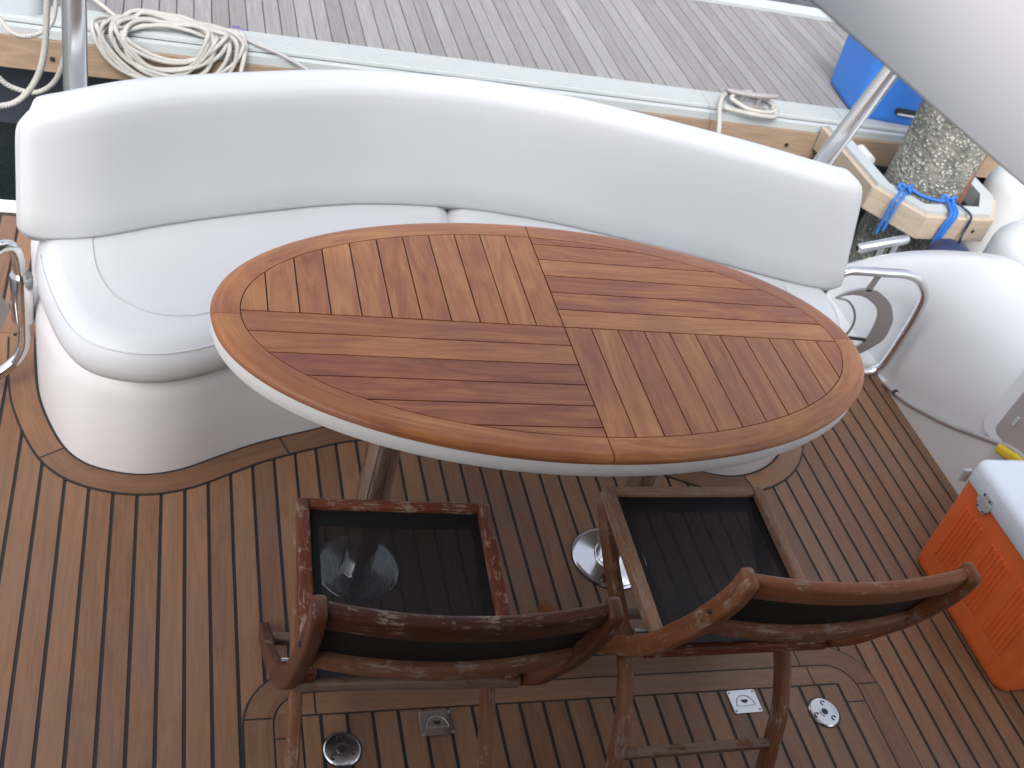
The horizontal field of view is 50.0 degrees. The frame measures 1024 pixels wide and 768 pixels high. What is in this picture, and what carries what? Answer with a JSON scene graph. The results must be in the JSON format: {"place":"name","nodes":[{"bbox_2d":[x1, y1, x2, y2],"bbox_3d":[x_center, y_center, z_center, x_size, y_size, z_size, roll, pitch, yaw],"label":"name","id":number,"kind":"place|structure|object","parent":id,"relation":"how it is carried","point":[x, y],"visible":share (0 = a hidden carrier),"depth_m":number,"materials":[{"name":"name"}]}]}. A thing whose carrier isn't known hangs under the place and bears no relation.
{"place":"outdoors","nodes":[
{"label":"outdoors","id":0,"kind":"place"},
{"bbox_2d":[0,212,35,333],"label":"stern passage","id":1,"kind":"object","parent":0,"point":[8,227],"visible":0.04,"depth_m":3.24,"materials":[{"name":"brown wood"}]},
{"bbox_2d":[0,199,15,212],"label":"stern edge trim","id":2,"kind":"structure","parent":1,"relation":"attached to","point":[7,206],"depth_m":3.40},
{"bbox_2d":[0,0,50,108],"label":"hanging rope","id":3,"kind":"object","parent":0,"point":[27,92],"visible":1,"depth_m":3.59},
{"bbox_2d":[0,0,58,38],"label":"hanging rope","id":4,"kind":"object","parent":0,"point":[34,34],"visible":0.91,"depth_m":4.09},
{"bbox_2d":[0,57,62,94],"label":"hanging rope","id":5,"kind":"object","parent":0,"point":[52,83],"visible":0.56,"depth_m":3.73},
{"bbox_2d":[0,0,865,233],"bbox_3d":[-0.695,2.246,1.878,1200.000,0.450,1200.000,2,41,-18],"label":"water","id":6,"kind":"structure","parent":0,"point":[7,166],"depth_m":4.86,"materials":[{"name":"black liquid"}]},
{"bbox_2d":[0,0,999,206],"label":"pontoon dock","id":7,"kind":"object","parent":6,"relation":"on","point":[687,62],"visible":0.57,"depth_m":5.59,"materials":[{"name":"grey wood"}]},
{"bbox_2d":[0,0,43,15],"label":"dock step","id":8,"kind":"object","parent":7,"relation":"on","point":[27,7],"visible":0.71,"depth_m":4.55,"materials":[{"name":"grey plastic"}]},
{"bbox_2d":[89,0,247,78],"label":"rope coil","id":9,"kind":"object","parent":7,"relation":"on","point":[216,37],"visible":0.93,"depth_m":4.71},
{"bbox_2d":[229,28,309,69],"bbox_3d":[-1.035,-1.435,4.873,0.503,0.126,0.042,21,39,5],"label":"grey line","id":10,"kind":"object","parent":7,"relation":"on","point":[293,61],"visible":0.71,"depth_m":4.84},
{"bbox_2d":[726,88,778,109],"bbox_3d":[1.224,-1.464,5.628,0.303,0.079,0.070,2,41,-18],"label":"dock cleat","id":11,"kind":"object","parent":7,"relation":"on","point":[757,96],"visible":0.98,"depth_m":5.62,"materials":[{"name":"metal"}]},
{"bbox_2d":[716,90,778,132],"bbox_3d":[1.096,-1.237,5.604,0.280,0.439,0.612,34,42,20],"label":"mooring line","id":12,"kind":"object","parent":11,"relation":"attached to","point":[772,113],"visible":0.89,"depth_m":5.55,"materials":[{"name":"beige fabric"}]},
{"bbox_2d":[831,34,922,125],"bbox_3d":[2.139,-1.704,5.976,0.636,0.440,0.495,6,40,-14],"label":"blue tub","id":13,"kind":"object","parent":7,"relation":"on","point":[858,67],"visible":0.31,"depth_m":5.88,"materials":[{"name":"plastic"}]},
{"bbox_2d":[813,125,995,241],"bbox_3d":[2.042,-1.012,5.561,0.755,0.142,0.818,2,41,-18],"label":"pile guide","id":14,"kind":"object","parent":7,"relation":"attached to","point":[913,217],"visible":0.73,"depth_m":5.31,"materials":[{"name":"beige wood"}]},
{"bbox_2d":[874,182,958,242],"bbox_3d":[1.954,-0.811,5.303,0.323,0.242,0.191,17,39,0],"label":"blue rope","id":15,"kind":"object","parent":14,"relation":"attached to","point":[950,220],"visible":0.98,"depth_m":5.25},
{"bbox_2d":[955,201,972,242],"bbox_3d":[2.138,-0.736,5.240,0.100,0.164,0.282,13,39,-5],"label":"navy rope","id":16,"kind":"object","parent":14,"relation":"hanging from","point":[969,222],"visible":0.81,"depth_m":5.26,"materials":[{"name":"fabric"}]},
{"bbox_2d":[925,239,969,251],"bbox_3d":[2.014,-0.431,5.318,0.236,0.603,0.236,2,41,-18],"label":"boat fender","id":17,"kind":"object","parent":16,"relation":"hanging from","point":[947,244],"visible":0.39,"depth_m":5.13,"materials":[{"name":"blue plastic"}]},
{"bbox_2d":[961,166,1023,252],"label":"boat fender","id":18,"kind":"object","parent":14,"relation":"hanging from","point":[1003,187],"visible":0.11,"depth_m":5.58,"materials":[{"name":"white plastic"}]},
{"bbox_2d":[848,99,986,262],"bbox_3d":[2.158,-1.288,5.277,0.401,2.600,0.401,2,41,-18],"label":"dock pile","id":19,"kind":"object","parent":6,"relation":"in","point":[937,155],"visible":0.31,"depth_m":5.30,"materials":[{"name":"concrete"}]},
{"bbox_2d":[982,221,1023,262],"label":"boat fender","id":20,"kind":"object","parent":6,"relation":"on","point":[1006,240],"visible":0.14,"depth_m":5.01,"materials":[{"name":"white plastic"}]},
{"bbox_2d":[0,332,1023,767],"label":"deck","id":21,"kind":"structure","parent":0,"point":[128,630],"depth_m":2.59,"materials":[{"name":"brown wood"}]},
{"bbox_2d":[7,336,803,496],"bbox_3d":[-0.162,0.102,3.077,2.352,0.006,0.579,2,41,-18],"label":"deck margin","id":22,"kind":"object","parent":21,"relation":"on","point":[52,453],"visible":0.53,"depth_m":2.75,"materials":[{"name":"brown wood"}]},
{"bbox_2d":[15,69,862,474],"bbox_3d":[-0.093,-0.297,2.966,2.280,0.767,0.833,2,41,-18],"label":"curved sofa","id":23,"kind":"object","parent":21,"relation":"on","point":[153,213],"visible":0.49,"depth_m":2.79,"materials":[{"name":"white leather"}]},
{"bbox_2d":[0,239,34,379],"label":"stern gate","id":24,"kind":"structure","parent":23,"relation":"attached to","point":[21,306],"depth_m":2.61,"materials":[{"name":"metal"}]},
{"bbox_2d":[210,223,863,589],"bbox_3d":[0.026,0.151,2.510,1.424,0.722,0.766,2,41,-18],"label":"oval table","id":25,"kind":"object","parent":21,"relation":"on","point":[529,349],"visible":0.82,"depth_m":2.21,"materials":[{"name":"brown wood"}]},
{"bbox_2d":[242,647,922,767],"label":"deck hatch","id":26,"kind":"object","parent":21,"relation":"on","point":[566,720],"visible":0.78,"depth_m":2.45,"materials":[{"name":"brown wood"}]},
{"bbox_2d":[322,732,362,767],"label":"filler cap","id":27,"kind":"object","parent":26,"relation":"on","point":[342,750],"visible":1,"depth_m":2.23,"materials":[{"name":"metal"}]},
{"bbox_2d":[418,709,455,736],"bbox_3d":[-0.160,0.719,2.331,0.074,0.004,0.060,1,41,-19],"label":"hatch latch","id":28,"kind":"object","parent":26,"relation":"on","point":[436,722],"visible":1,"depth_m":2.33,"materials":[{"name":"metal"}]},
{"bbox_2d":[258,498,623,767],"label":"folding chair","id":29,"kind":"object","parent":26,"relation":"on","point":[397,595],"visible":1,"depth_m":1.99,"materials":[{"name":"brown wood"}]},
{"bbox_2d":[726,689,762,713],"bbox_3d":[0.543,0.741,2.565,0.074,0.004,0.060,1,41,-19],"label":"hatch latch","id":30,"kind":"object","parent":26,"relation":"on","point":[744,701],"visible":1,"depth_m":2.56,"materials":[{"name":"metal"}]},
{"bbox_2d":[538,486,980,767],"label":"folding chair","id":31,"kind":"object","parent":26,"relation":"on","point":[713,570],"visible":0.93,"depth_m":2.22,"materials":[{"name":"brown wood"}]},
{"bbox_2d":[807,697,840,727],"bbox_3d":[0.739,0.775,2.595,0.083,0.006,0.083,12,39,-7],"label":"filler cap","id":32,"kind":"object","parent":26,"relation":"on","point":[823,712],"visible":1,"depth_m":2.59,"materials":[{"name":"metal"}]},
{"bbox_2d":[826,250,1023,494],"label":"side moulding","id":33,"kind":"object","parent":21,"relation":"attached to","point":[951,376],"visible":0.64,"depth_m":3.46,"materials":[{"name":"white plastic"}]},
{"bbox_2d":[823,266,928,376],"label":"stern gate","id":34,"kind":"structure","parent":33,"relation":"attached to","point":[880,329],"depth_m":3.52,"materials":[{"name":"metal"}]},
{"bbox_2d":[856,234,909,256],"bbox_3d":[1.376,-0.482,4.141,0.201,0.205,0.037,2,41,-18],"label":"deck cleat","id":35,"kind":"object","parent":33,"relation":"on","point":[892,244],"visible":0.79,"depth_m":4.09,"materials":[{"name":"metal"}]},
{"bbox_2d":[995,444,1023,459],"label":"yellow strap","id":36,"kind":"object","parent":33,"relation":"on","point":[1003,451],"visible":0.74,"depth_m":3.14,"materials":[{"name":"fabric"}]},
{"bbox_2d":[996,392,1023,453],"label":"locker door","id":37,"kind":"structure","parent":33,"relation":"in","point":[1010,429],"depth_m":3.15,"materials":[{"name":"white plastic"}]},
{"bbox_2d":[918,460,1023,690],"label":"ice cooler","id":38,"kind":"object","parent":21,"relation":"on","point":[980,527],"visible":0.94,"depth_m":2.81,"materials":[{"name":"orange plastic"}]},
{"bbox_3d":[-0.241,-0.279,3.385,2.194,1.050,0.470,2,41,-18],"label":"aft coaming","id":39,"kind":"object","parent":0,"visible":0},
{"bbox_2d":[61,0,87,90],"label":"roof pole","id":40,"kind":"object","parent":39,"relation":"on","point":[74,27],"depth_m":2.53,"materials":[{"name":"metal"}]},
{"bbox_2d":[813,65,897,164],"bbox_3d":[1.256,-1.201,2.836,0.476,1.711,0.110,9,39,-10],"label":"roof pole","id":41,"kind":"object","parent":39,"relation":"on","point":[860,111],"depth_m":3.16,"materials":[{"name":"metal"}]},
{"bbox_3d":[0.517,-0.849,0.717,3.470,0.080,3.380,2,41,-18],"label":"hardtop roof","id":42,"kind":"object","parent":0,"visible":0},
{"bbox_2d":[809,0,1023,185],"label":"wing panel","id":43,"kind":"structure","parent":42,"relation":"hanging from","point":[958,64],"depth_m":0.96,"materials":[{"name":"metal"}]}
]}

